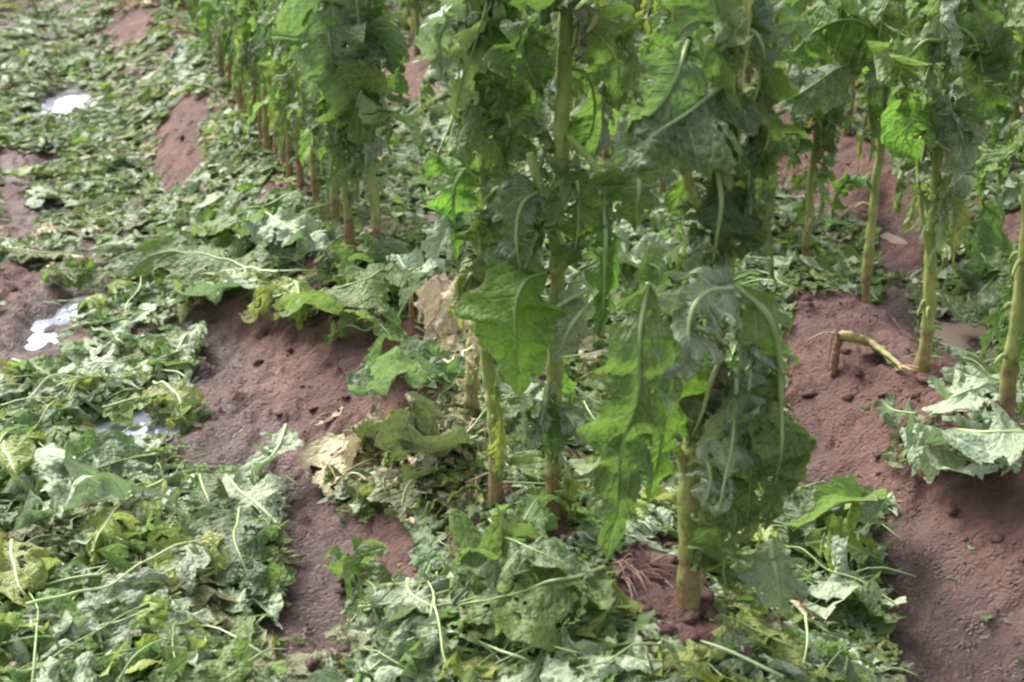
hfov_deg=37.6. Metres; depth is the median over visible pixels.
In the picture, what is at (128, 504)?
fallen leaf
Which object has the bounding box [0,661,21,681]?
fallen leaf
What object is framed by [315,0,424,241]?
tobacco plant
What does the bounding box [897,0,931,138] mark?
tobacco plant
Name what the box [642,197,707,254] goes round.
fallen leaf
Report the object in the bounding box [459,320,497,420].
tobacco plant
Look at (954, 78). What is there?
tobacco plant
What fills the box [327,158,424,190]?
fallen leaf
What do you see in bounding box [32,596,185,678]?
fallen leaf
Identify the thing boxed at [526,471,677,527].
fallen leaf
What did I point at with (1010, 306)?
tobacco plant
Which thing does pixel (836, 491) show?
fallen leaf
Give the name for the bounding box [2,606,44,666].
fallen leaf
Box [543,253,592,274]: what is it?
fallen leaf
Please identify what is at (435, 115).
fallen leaf
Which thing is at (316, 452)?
fallen leaf
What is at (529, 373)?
fallen leaf
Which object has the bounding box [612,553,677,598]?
torn roots
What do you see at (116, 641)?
fallen leaf
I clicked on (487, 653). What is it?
fallen leaf
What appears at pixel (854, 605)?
fallen leaf
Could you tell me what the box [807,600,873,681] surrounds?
fallen leaf
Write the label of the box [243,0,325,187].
tobacco plant
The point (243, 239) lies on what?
fallen leaf
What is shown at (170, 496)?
fallen leaf
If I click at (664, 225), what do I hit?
fallen leaf
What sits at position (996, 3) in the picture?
tobacco plant
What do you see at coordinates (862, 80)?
fallen leaf
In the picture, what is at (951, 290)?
fallen leaf
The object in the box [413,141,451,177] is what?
fallen leaf
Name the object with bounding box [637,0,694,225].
tobacco plant
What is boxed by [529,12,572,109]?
tobacco plant
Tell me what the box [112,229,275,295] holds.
fallen leaf
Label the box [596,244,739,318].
fallen leaf
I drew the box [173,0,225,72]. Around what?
tobacco plant
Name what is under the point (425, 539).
fallen leaf
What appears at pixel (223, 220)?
fallen leaf
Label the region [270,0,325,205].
tobacco plant
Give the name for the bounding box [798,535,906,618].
fallen leaf
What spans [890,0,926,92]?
tobacco plant
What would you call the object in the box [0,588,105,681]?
fallen leaf
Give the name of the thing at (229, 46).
tobacco plant
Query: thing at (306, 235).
fallen leaf
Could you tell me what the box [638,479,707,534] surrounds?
fallen leaf
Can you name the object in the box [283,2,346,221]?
tobacco plant
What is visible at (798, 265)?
leaf litter
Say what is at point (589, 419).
fallen leaf
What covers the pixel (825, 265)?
fallen leaf
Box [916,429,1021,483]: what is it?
fallen leaf
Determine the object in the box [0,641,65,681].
fallen leaf
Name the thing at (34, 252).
fallen leaf
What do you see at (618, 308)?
fallen leaf
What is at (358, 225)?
fallen leaf
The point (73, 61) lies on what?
fallen leaf
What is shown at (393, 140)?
fallen leaf
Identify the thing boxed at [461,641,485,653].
fallen leaf
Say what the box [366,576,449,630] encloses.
fallen leaf
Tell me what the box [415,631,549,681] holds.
fallen leaf
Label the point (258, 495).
fallen leaf
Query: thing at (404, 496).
fallen leaf
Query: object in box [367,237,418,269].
fallen leaf
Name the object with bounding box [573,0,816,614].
tobacco plant
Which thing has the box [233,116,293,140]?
fallen leaf
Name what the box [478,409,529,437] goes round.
fallen leaf
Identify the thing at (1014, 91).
tobacco plant
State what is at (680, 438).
fallen leaf
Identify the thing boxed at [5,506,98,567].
fallen leaf
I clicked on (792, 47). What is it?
tobacco plant
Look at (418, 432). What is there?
fallen leaf
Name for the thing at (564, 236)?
fallen leaf
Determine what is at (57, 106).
puddle
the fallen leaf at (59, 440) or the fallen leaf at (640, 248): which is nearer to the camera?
the fallen leaf at (59, 440)
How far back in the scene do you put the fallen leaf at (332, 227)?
4.50 m
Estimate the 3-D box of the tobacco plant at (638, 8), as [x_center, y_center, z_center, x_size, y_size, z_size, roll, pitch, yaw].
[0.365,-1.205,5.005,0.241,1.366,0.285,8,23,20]
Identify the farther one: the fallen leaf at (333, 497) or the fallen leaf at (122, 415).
the fallen leaf at (122, 415)
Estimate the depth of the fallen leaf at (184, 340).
4.09 m
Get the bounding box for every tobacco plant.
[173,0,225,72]
[184,0,211,50]
[186,0,211,33]
[195,0,234,87]
[209,8,224,78]
[214,0,243,108]
[215,5,246,112]
[220,0,269,122]
[229,0,262,138]
[232,0,293,148]
[234,0,278,154]
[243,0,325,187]
[247,0,294,162]
[252,0,294,177]
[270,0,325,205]
[270,0,376,245]
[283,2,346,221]
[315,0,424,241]
[392,0,429,26]
[396,0,442,40]
[397,0,436,55]
[397,0,551,507]
[408,268,414,335]
[427,0,461,58]
[447,7,455,30]
[455,0,680,521]
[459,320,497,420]
[513,4,546,81]
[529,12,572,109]
[549,12,587,116]
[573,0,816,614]
[577,0,637,159]
[593,0,644,158]
[629,0,671,194]
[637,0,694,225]
[744,48,755,83]
[770,0,806,108]
[772,0,810,110]
[776,0,922,307]
[781,18,853,257]
[798,0,830,32]
[829,20,855,136]
[866,0,1023,371]
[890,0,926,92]
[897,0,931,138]
[933,0,985,168]
[972,0,1023,429]
[978,0,1009,19]
[985,0,1023,186]
[1003,0,1020,77]
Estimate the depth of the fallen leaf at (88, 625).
2.71 m
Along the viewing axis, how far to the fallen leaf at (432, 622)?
2.60 m
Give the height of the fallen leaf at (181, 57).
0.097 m
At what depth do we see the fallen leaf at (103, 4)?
9.26 m
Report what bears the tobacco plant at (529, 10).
on the field soil
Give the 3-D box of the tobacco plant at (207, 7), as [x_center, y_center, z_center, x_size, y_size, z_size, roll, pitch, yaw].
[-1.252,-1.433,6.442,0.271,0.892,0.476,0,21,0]
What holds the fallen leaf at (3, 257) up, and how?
on the fallen leaf at (10, 243)
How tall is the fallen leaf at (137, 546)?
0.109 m
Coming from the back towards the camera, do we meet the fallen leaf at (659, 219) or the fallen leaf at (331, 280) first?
the fallen leaf at (659, 219)
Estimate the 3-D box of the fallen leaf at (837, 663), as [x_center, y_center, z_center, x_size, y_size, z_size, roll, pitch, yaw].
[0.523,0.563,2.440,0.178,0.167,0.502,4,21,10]
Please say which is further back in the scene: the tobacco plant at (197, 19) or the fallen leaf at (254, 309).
the tobacco plant at (197, 19)
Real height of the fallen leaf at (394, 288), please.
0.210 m
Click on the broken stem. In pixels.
(875, 346)
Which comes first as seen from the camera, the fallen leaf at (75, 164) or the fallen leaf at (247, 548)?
the fallen leaf at (247, 548)
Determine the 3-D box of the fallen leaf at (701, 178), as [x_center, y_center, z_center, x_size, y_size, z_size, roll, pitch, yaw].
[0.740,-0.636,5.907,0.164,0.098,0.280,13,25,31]
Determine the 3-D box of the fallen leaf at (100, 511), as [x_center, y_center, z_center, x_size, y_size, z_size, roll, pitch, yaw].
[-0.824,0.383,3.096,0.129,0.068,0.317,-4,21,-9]
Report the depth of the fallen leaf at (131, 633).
2.69 m
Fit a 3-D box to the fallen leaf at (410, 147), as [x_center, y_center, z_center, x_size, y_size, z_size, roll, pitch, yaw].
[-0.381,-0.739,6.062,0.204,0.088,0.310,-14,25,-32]
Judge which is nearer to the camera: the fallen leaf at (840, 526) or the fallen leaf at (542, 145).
the fallen leaf at (840, 526)
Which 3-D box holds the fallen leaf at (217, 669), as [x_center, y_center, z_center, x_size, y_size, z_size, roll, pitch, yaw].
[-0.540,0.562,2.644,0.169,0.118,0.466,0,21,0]
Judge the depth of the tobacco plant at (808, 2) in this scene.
5.86 m
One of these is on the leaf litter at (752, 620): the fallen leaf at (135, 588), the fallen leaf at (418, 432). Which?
the fallen leaf at (135, 588)
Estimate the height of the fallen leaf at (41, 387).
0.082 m
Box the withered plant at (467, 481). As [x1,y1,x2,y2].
[308,400,519,529]
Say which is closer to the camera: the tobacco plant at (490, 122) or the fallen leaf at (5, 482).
the tobacco plant at (490, 122)
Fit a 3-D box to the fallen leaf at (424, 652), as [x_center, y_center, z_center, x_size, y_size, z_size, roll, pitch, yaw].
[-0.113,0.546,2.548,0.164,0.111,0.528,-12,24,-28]
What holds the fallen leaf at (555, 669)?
on the leaf litter at (752, 620)
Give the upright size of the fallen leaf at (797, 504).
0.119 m
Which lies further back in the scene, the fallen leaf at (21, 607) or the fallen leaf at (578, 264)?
the fallen leaf at (578, 264)
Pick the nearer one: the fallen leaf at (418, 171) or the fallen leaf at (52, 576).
the fallen leaf at (52, 576)
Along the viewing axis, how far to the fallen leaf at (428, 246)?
4.77 m
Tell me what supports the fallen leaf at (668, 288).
on the leaf litter at (798, 265)
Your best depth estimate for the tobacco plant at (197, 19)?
7.98 m
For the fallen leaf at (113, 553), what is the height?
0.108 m
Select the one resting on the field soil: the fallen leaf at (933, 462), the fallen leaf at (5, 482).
the fallen leaf at (5, 482)
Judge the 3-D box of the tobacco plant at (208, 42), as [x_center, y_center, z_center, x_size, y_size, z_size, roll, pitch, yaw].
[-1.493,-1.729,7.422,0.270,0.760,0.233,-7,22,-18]
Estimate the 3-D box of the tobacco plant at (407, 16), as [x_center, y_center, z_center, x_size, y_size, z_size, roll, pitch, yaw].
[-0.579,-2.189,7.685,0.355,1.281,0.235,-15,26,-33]
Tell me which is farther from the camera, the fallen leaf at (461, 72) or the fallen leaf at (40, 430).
the fallen leaf at (461, 72)
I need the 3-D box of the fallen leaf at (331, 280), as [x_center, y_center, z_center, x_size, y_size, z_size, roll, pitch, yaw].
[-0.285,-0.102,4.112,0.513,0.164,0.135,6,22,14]
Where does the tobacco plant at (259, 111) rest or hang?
on the field soil
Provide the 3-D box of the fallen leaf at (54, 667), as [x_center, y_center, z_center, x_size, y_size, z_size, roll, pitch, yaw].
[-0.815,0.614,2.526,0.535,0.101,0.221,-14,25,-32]
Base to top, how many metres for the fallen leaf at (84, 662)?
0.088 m
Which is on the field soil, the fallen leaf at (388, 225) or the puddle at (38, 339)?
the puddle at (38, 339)
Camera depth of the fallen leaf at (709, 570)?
2.97 m
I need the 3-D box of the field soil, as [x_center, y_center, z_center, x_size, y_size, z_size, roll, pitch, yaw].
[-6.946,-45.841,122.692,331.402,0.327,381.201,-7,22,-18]
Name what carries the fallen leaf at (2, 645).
on the field soil
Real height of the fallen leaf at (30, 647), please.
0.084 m
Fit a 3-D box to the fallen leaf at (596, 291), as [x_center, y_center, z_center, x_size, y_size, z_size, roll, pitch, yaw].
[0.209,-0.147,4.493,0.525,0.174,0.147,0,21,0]
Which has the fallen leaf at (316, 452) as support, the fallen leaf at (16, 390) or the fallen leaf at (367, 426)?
the fallen leaf at (367, 426)
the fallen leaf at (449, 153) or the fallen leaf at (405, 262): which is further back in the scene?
the fallen leaf at (449, 153)
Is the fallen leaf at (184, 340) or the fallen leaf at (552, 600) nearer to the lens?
the fallen leaf at (552, 600)
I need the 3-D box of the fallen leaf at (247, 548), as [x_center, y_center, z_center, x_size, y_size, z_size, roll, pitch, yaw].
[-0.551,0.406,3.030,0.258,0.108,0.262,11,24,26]
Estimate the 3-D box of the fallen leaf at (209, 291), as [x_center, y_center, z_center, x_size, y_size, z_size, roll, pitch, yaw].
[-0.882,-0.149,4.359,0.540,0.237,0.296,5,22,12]
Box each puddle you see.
[25,297,84,350]
[41,86,103,125]
[82,410,184,445]
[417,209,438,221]
[880,232,907,243]
[913,318,986,348]
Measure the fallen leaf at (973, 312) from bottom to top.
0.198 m
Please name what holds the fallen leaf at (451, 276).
on the leaf litter at (798, 265)
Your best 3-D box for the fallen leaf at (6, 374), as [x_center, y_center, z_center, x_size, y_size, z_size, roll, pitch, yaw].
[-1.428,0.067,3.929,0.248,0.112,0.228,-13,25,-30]
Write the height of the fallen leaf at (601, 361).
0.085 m
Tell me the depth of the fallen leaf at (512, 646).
2.48 m
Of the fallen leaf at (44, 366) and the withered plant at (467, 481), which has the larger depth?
the fallen leaf at (44, 366)
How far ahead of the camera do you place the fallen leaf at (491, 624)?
2.56 m
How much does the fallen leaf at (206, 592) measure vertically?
0.104 m
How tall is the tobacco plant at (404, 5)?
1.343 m
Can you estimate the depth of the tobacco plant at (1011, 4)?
6.50 m
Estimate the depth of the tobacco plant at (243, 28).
5.33 m
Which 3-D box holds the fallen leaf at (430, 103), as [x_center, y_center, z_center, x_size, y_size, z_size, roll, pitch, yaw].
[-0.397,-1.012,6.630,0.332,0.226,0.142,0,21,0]
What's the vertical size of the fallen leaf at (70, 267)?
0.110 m
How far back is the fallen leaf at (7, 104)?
7.07 m
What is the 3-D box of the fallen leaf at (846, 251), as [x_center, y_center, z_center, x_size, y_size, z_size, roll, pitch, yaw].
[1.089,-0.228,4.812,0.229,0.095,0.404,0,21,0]
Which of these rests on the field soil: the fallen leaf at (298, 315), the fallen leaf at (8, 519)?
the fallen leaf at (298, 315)
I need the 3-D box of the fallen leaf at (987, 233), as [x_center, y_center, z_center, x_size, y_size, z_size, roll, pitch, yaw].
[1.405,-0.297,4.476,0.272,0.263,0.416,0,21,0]
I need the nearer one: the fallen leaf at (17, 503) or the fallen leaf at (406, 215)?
the fallen leaf at (17, 503)
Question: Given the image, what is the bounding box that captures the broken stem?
[806,330,919,376]
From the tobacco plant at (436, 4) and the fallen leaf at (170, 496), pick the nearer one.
the fallen leaf at (170, 496)
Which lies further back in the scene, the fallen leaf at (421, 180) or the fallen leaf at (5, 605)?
the fallen leaf at (421, 180)
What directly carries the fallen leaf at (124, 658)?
on the leaf litter at (752, 620)
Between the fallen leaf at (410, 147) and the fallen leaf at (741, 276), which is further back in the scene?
the fallen leaf at (410, 147)
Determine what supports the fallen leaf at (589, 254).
on the leaf litter at (798, 265)
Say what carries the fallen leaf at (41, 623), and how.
on the fallen leaf at (45, 645)
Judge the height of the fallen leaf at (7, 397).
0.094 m
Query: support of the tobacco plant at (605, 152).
on the field soil
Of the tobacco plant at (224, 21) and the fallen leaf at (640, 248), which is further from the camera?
the tobacco plant at (224, 21)
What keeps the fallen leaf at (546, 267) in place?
on the leaf litter at (798, 265)
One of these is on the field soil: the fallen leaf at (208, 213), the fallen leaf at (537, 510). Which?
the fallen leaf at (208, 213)
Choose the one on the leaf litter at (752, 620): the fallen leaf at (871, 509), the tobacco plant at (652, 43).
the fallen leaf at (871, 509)
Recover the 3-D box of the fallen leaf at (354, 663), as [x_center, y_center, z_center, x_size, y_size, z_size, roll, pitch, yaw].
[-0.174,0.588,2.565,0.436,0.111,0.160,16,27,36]
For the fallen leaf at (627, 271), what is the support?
on the leaf litter at (798, 265)
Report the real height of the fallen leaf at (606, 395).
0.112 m
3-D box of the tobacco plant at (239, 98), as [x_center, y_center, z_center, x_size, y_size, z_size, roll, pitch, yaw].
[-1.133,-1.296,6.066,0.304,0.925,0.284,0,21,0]
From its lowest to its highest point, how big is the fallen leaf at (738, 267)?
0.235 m
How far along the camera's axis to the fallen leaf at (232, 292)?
4.51 m
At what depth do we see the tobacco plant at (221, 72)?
6.77 m
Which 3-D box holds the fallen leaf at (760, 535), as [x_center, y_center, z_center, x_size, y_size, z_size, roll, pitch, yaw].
[0.430,0.388,3.037,0.357,0.183,0.174,0,21,0]
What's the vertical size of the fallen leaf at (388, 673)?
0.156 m
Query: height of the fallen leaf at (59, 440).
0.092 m
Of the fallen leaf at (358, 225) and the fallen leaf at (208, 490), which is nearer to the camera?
the fallen leaf at (208, 490)
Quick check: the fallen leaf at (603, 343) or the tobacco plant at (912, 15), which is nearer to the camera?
the fallen leaf at (603, 343)
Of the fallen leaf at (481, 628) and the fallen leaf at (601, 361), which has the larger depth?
the fallen leaf at (601, 361)
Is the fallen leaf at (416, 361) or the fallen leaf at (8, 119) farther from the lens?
the fallen leaf at (8, 119)
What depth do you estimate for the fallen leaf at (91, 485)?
3.12 m
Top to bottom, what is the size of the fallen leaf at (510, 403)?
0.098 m
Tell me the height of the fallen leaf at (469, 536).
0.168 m
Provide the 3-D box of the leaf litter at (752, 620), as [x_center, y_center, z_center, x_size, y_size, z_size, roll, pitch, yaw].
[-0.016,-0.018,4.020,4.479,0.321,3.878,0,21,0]
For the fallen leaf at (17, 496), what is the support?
on the field soil
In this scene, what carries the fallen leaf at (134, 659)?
on the leaf litter at (752, 620)
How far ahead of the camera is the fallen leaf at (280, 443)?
3.38 m
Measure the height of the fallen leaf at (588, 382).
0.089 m
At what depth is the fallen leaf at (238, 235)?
4.79 m
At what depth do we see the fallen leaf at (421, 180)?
5.71 m
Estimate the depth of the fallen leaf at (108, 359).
3.95 m
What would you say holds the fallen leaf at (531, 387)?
on the leaf litter at (752, 620)
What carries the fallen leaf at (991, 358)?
on the leaf litter at (798, 265)
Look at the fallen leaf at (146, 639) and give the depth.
2.65 m
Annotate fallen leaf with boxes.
[0,29,40,38]
[0,41,18,50]
[0,96,21,114]
[0,115,32,126]
[0,161,113,178]
[0,226,67,250]
[0,239,86,263]
[0,357,22,383]
[0,374,33,405]
[0,380,152,420]
[0,381,35,394]
[0,381,96,442]
[0,414,41,430]
[0,421,52,462]
[0,435,35,491]
[0,442,179,495]
[0,454,32,478]
[0,470,37,487]
[0,479,46,511]
[0,489,50,512]
[0,503,80,528]
[0,531,61,606]
[0,575,50,607]
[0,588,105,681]
[0,592,175,614]
[0,595,47,612]
[0,595,171,666]
[0,600,15,611]
[0,611,60,668]
[0,618,28,657]
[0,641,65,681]
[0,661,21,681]
[1,242,109,263]
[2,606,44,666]
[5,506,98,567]
[5,568,107,589]
[6,569,101,598]
[8,354,61,381]
[12,426,97,461]
[13,455,137,530]
[23,641,109,668]
[24,531,219,621]
[26,372,150,403]
[27,626,38,651]
[28,629,157,669]
[32,510,72,525]
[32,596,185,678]
[33,651,116,681]
[35,653,122,681]
[39,611,109,661]
[40,256,115,292]
[40,366,165,403]
[41,474,153,499]
[47,158,107,179]
[49,344,165,382]
[49,586,177,674]
[56,55,87,70]
[60,493,172,552]
[63,517,181,605]
[64,426,166,506]
[65,551,158,607]
[68,486,254,547]
[69,172,125,193]
[78,479,166,572]
[79,498,139,565]
[89,0,114,17]
[89,223,199,256]
[97,27,175,79]
[97,276,151,310]
[97,633,213,681]
[100,536,307,609]
[102,266,276,323]
[102,390,187,426]
[104,189,245,274]
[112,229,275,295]
[112,629,199,681]
[115,271,174,320]
[115,608,217,679]
[127,522,181,595]
[128,500,182,552]
[129,462,197,521]
[134,629,221,681]
[142,376,205,433]
[146,527,231,597]
[148,614,255,681]
[149,335,205,367]
[160,321,206,388]
[163,398,209,426]
[165,48,202,71]
[177,266,279,327]
[179,504,288,600]
[183,466,228,521]
[185,189,301,235]
[195,190,255,245]
[200,240,335,301]
[212,202,244,239]
[221,471,286,529]
[228,630,352,681]
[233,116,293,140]
[233,423,302,490]
[236,204,339,259]
[239,269,293,323]
[240,216,335,249]
[248,220,343,267]
[271,255,417,319]
[272,278,323,330]
[282,174,421,225]
[300,429,376,493]
[306,616,428,681]
[310,196,361,235]
[317,147,385,176]
[317,472,420,503]
[320,200,396,235]
[322,536,396,619]
[323,267,420,286]
[323,294,407,345]
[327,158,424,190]
[328,192,425,223]
[332,239,399,268]
[341,638,457,681]
[342,279,422,312]
[346,332,465,399]
[355,416,438,449]
[360,577,470,681]
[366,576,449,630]
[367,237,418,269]
[367,453,438,517]
[371,596,459,673]
[374,391,486,463]
[378,135,407,150]
[386,247,435,286]
[390,589,513,681]
[393,157,453,182]
[394,143,425,163]
[394,474,483,579]
[395,94,437,128]
[396,226,465,256]
[399,581,455,681]
[400,105,450,144]
[400,174,443,190]
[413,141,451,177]
[413,241,463,259]
[414,272,463,342]
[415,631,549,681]
[420,571,523,615]
[433,260,469,281]
[434,611,601,681]
[436,319,468,362]
[436,551,615,650]
[436,622,517,681]
[437,567,558,668]
[442,70,462,94]
[443,483,591,620]
[445,501,548,567]
[450,535,593,595]
[452,405,537,459]
[456,351,543,402]
[457,372,530,383]
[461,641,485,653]
[466,392,540,432]
[474,638,530,672]
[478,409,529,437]
[487,603,556,661]
[491,628,627,681]
[509,663,538,681]
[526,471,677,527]
[536,133,571,166]
[540,654,599,681]
[542,283,625,299]
[542,351,606,380]
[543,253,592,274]
[544,216,615,268]
[544,261,578,283]
[564,228,639,263]
[573,373,607,380]
[575,205,664,294]
[575,387,600,403]
[576,338,608,353]
[576,377,613,393]
[577,336,607,360]
[579,366,610,405]
[579,627,674,675]
[580,401,598,455]
[586,310,615,330]
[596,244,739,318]
[597,225,690,268]
[605,247,689,332]
[606,286,681,322]
[619,237,638,292]
[629,214,700,246]
[633,647,792,681]
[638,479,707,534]
[639,485,810,572]
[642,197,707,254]
[656,211,703,232]
[665,277,760,290]
[671,419,708,444]
[677,170,707,184]
[681,263,753,285]
[700,532,788,574]
[701,474,760,510]
[725,269,771,340]
[742,266,776,282]
[750,526,903,622]
[754,484,874,559]
[784,473,887,530]
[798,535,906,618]
[802,646,858,681]
[804,501,881,574]
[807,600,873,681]
[812,251,842,278]
[815,243,889,301]
[854,490,899,542]
[858,77,867,84]
[872,393,917,428]
[899,397,1023,475]
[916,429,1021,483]
[921,365,1023,415]
[936,248,1016,291]
[938,198,1015,295]
[942,258,1012,328]
[981,325,1005,370]
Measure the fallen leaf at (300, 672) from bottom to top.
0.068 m
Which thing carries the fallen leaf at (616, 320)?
on the fallen leaf
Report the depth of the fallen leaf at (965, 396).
3.28 m
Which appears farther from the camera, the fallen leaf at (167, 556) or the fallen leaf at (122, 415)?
the fallen leaf at (122, 415)
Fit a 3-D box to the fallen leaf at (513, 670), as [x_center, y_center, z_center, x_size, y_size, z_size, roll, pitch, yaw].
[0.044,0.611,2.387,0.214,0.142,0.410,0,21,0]
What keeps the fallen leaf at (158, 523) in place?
on the fallen leaf at (100, 511)
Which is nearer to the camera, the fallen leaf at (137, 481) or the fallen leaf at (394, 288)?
the fallen leaf at (137, 481)
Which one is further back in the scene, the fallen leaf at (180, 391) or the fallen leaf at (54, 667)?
the fallen leaf at (180, 391)
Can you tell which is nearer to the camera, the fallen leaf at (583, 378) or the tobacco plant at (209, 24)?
the fallen leaf at (583, 378)
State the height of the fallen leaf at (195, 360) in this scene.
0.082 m
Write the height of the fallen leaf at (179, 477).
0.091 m
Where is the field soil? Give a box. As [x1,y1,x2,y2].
[0,0,1023,681]
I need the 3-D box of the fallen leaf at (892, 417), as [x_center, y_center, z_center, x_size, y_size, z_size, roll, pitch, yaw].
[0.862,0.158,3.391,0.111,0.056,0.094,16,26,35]
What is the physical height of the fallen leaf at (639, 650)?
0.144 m
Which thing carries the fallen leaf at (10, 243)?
on the field soil
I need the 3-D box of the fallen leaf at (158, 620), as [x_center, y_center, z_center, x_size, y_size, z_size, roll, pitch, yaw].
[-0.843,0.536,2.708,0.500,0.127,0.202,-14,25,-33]
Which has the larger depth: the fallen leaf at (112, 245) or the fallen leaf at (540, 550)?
the fallen leaf at (112, 245)
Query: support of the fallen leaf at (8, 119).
on the leaf litter at (80, 133)
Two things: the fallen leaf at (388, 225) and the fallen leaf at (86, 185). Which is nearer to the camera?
the fallen leaf at (388, 225)
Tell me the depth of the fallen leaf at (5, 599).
2.84 m
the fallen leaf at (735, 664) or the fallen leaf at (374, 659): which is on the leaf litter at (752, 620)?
the fallen leaf at (374, 659)
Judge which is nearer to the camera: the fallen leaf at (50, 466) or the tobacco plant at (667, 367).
the tobacco plant at (667, 367)
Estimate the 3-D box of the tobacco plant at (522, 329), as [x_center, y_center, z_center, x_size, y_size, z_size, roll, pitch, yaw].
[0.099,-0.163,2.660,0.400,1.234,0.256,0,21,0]
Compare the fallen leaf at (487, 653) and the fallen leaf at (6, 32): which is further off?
the fallen leaf at (6, 32)
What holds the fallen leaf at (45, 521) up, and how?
on the leaf litter at (752, 620)
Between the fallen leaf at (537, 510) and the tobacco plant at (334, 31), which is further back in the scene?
the tobacco plant at (334, 31)
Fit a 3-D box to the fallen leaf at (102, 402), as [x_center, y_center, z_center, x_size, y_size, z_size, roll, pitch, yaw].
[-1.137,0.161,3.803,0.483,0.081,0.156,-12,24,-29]
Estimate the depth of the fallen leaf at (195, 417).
3.73 m
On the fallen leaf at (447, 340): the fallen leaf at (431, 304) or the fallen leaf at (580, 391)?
the fallen leaf at (431, 304)
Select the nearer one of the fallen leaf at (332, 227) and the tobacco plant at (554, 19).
the fallen leaf at (332, 227)
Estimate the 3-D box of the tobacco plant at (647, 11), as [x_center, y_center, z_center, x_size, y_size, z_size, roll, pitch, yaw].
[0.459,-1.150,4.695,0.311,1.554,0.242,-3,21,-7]
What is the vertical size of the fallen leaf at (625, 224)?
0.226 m
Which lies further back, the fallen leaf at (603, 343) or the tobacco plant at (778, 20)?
the tobacco plant at (778, 20)
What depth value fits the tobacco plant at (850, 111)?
5.79 m
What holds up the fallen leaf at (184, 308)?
on the field soil
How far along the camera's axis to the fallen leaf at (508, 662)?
2.56 m
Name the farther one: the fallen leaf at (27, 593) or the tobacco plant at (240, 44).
the tobacco plant at (240, 44)
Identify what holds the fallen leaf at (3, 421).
on the leaf litter at (752, 620)
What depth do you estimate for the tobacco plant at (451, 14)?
6.64 m
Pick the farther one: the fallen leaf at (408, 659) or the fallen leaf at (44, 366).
the fallen leaf at (44, 366)
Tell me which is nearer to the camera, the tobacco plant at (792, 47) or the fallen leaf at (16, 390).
the fallen leaf at (16, 390)
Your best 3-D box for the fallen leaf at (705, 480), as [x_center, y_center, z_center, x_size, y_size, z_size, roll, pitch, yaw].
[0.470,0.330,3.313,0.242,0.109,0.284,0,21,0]
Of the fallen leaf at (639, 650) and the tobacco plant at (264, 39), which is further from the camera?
the tobacco plant at (264, 39)
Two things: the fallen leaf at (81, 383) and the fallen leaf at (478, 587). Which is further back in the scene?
the fallen leaf at (81, 383)
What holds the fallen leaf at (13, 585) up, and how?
on the fallen leaf at (27, 593)
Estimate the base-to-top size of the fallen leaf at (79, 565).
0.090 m
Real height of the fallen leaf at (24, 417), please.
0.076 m
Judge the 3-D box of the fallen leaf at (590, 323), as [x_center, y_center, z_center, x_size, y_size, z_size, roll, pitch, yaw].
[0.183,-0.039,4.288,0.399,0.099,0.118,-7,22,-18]
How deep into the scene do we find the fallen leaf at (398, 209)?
5.20 m
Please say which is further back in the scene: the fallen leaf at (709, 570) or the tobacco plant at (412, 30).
the tobacco plant at (412, 30)
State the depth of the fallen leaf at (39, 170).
5.89 m
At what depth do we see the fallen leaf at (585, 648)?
2.43 m
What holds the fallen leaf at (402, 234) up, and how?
on the fallen leaf at (428, 246)
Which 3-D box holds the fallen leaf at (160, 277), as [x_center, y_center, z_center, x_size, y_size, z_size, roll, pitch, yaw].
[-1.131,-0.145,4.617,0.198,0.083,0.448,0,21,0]
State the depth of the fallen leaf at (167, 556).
2.95 m
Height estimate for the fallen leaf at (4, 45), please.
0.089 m
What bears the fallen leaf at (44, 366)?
on the leaf litter at (752, 620)
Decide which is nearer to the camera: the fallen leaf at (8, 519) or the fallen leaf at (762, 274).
the fallen leaf at (8, 519)
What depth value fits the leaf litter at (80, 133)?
6.43 m
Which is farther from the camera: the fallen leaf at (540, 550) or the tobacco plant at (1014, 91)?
the tobacco plant at (1014, 91)
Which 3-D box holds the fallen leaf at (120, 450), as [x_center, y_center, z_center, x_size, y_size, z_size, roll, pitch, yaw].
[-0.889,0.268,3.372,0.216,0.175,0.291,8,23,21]
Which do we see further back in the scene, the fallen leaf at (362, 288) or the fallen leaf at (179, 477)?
the fallen leaf at (362, 288)
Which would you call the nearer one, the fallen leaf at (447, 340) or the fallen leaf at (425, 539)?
the fallen leaf at (425, 539)
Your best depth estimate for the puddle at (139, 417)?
3.78 m
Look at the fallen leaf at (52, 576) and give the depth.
2.93 m
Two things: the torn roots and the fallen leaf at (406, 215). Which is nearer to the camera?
the torn roots
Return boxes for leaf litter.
[0,0,1023,238]
[0,134,1023,681]
[302,21,1023,368]
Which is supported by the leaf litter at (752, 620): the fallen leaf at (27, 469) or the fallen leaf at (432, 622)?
the fallen leaf at (27, 469)
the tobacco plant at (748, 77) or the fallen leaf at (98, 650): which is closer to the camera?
the fallen leaf at (98, 650)
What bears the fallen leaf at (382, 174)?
on the fallen leaf at (399, 176)
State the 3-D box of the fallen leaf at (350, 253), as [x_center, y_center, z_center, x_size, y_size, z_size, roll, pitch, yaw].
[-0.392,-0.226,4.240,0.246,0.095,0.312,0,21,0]
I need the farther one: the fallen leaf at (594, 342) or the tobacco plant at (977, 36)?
the fallen leaf at (594, 342)
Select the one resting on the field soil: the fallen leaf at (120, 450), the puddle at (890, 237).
the puddle at (890, 237)
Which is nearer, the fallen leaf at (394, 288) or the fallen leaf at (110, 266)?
the fallen leaf at (394, 288)
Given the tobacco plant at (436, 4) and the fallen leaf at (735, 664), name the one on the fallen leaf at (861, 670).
the fallen leaf at (735, 664)

